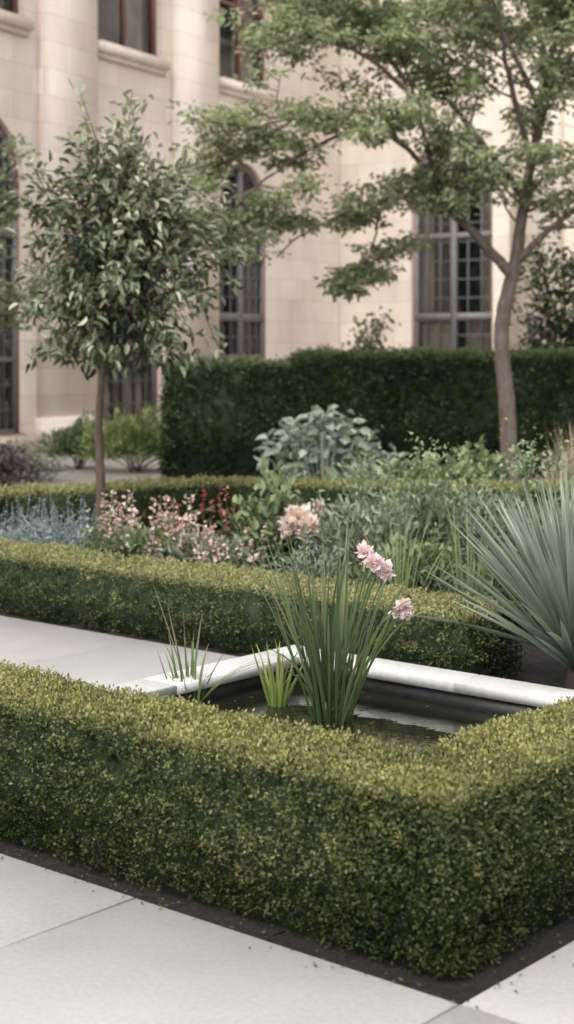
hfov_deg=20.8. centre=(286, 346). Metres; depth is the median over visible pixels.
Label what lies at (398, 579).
sedge grass
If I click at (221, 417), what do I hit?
tall hedge
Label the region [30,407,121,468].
green shrub
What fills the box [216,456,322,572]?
rose shrub
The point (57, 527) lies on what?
lavender plant
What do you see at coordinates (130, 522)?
snapdragon plant
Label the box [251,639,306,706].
iris plant
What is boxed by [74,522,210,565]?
bedding shrub
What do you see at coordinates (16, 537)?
lavender foliage shrub
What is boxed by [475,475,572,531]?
silver shrub
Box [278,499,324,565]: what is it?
peony bloom plant
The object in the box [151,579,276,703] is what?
water reed
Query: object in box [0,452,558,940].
ground
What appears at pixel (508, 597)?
dark shrub
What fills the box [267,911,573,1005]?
soil
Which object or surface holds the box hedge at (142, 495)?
on the soil at (542, 668)
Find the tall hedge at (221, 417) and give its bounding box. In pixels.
[154,344,573,478]
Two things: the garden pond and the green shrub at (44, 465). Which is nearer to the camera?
the garden pond
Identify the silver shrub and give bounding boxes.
[271,538,362,583]
[439,480,569,569]
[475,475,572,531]
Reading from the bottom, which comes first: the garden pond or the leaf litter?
the leaf litter
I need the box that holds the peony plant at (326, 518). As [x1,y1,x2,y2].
[241,484,340,569]
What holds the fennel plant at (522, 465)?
on the soil at (542, 668)
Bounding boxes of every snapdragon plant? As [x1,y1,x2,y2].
[82,489,209,563]
[168,514,272,574]
[170,483,235,538]
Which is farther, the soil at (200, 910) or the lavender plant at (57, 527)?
the lavender plant at (57, 527)
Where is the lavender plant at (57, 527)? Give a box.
[0,491,102,553]
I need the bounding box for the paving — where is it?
[0,616,573,1023]
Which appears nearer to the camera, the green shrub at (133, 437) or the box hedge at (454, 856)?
the box hedge at (454, 856)
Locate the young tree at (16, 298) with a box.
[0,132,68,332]
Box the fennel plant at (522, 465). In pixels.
[287,414,573,571]
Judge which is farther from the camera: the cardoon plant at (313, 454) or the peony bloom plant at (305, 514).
the cardoon plant at (313, 454)
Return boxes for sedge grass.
[328,507,466,595]
[400,490,522,607]
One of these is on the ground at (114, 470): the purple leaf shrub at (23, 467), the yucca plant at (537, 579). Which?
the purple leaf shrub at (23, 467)
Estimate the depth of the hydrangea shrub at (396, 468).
13.85 m
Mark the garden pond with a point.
(406, 704)
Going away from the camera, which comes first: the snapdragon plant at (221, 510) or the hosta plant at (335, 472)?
the snapdragon plant at (221, 510)
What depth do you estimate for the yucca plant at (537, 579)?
7.25 m
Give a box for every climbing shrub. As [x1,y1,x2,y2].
[342,306,401,352]
[510,232,573,351]
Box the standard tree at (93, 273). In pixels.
[0,78,259,534]
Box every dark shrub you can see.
[333,534,490,599]
[446,545,539,625]
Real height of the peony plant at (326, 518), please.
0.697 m
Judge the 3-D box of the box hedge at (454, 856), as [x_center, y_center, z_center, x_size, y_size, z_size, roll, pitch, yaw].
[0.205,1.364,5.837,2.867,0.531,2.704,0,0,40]
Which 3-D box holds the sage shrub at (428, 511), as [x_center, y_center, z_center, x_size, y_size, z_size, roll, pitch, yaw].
[0.969,1.227,11.140,1.474,0.816,1.252,0,0,36]
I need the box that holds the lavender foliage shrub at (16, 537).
[0,518,86,545]
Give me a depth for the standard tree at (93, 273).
12.17 m
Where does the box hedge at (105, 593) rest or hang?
on the soil at (542, 668)
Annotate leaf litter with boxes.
[1,839,573,1007]
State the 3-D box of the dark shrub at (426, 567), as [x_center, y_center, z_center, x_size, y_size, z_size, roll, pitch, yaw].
[0.748,1.363,9.243,0.964,0.545,0.891,0,0,0]
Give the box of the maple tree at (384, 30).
[155,0,573,488]
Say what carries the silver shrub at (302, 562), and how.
on the soil at (542, 668)
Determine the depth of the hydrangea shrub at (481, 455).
14.53 m
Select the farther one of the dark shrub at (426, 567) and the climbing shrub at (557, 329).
the climbing shrub at (557, 329)
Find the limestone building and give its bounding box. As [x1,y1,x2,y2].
[0,0,573,453]
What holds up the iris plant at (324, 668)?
on the garden pond
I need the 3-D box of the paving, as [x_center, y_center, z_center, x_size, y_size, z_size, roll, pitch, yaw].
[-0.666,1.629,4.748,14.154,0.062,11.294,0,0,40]
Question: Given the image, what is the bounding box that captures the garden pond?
[95,645,573,758]
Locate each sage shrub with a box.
[286,493,445,580]
[317,458,510,554]
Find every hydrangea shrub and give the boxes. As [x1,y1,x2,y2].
[377,445,506,487]
[444,434,516,488]
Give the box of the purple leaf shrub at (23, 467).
[0,438,56,489]
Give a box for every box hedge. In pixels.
[0,472,572,540]
[0,537,527,677]
[0,658,573,979]
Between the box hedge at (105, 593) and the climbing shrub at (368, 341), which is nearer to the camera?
the box hedge at (105, 593)
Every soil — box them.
[0,537,564,687]
[0,839,287,940]
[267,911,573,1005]
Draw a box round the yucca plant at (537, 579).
[412,466,573,689]
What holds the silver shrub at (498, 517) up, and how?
on the soil at (542, 668)
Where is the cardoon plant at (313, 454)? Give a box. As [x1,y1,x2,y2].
[253,404,410,485]
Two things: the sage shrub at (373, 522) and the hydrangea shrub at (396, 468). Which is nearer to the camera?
the sage shrub at (373, 522)
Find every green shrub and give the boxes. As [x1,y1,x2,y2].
[0,449,72,480]
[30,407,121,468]
[73,401,164,472]
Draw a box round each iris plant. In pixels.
[157,634,226,703]
[230,511,440,724]
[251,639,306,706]
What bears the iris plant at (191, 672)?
on the garden pond
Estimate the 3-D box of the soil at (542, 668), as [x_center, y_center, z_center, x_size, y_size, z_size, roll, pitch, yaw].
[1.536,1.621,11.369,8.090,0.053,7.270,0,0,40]
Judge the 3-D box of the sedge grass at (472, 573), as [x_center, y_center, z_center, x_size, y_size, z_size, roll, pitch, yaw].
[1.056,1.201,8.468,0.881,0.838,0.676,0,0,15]
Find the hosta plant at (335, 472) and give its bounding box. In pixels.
[314,456,424,486]
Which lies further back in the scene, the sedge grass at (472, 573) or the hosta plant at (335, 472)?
the hosta plant at (335, 472)
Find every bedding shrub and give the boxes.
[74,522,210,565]
[126,526,289,577]
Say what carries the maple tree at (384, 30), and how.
on the ground at (114, 470)
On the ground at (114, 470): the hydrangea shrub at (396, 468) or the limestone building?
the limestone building
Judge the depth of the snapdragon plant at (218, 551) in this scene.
10.15 m

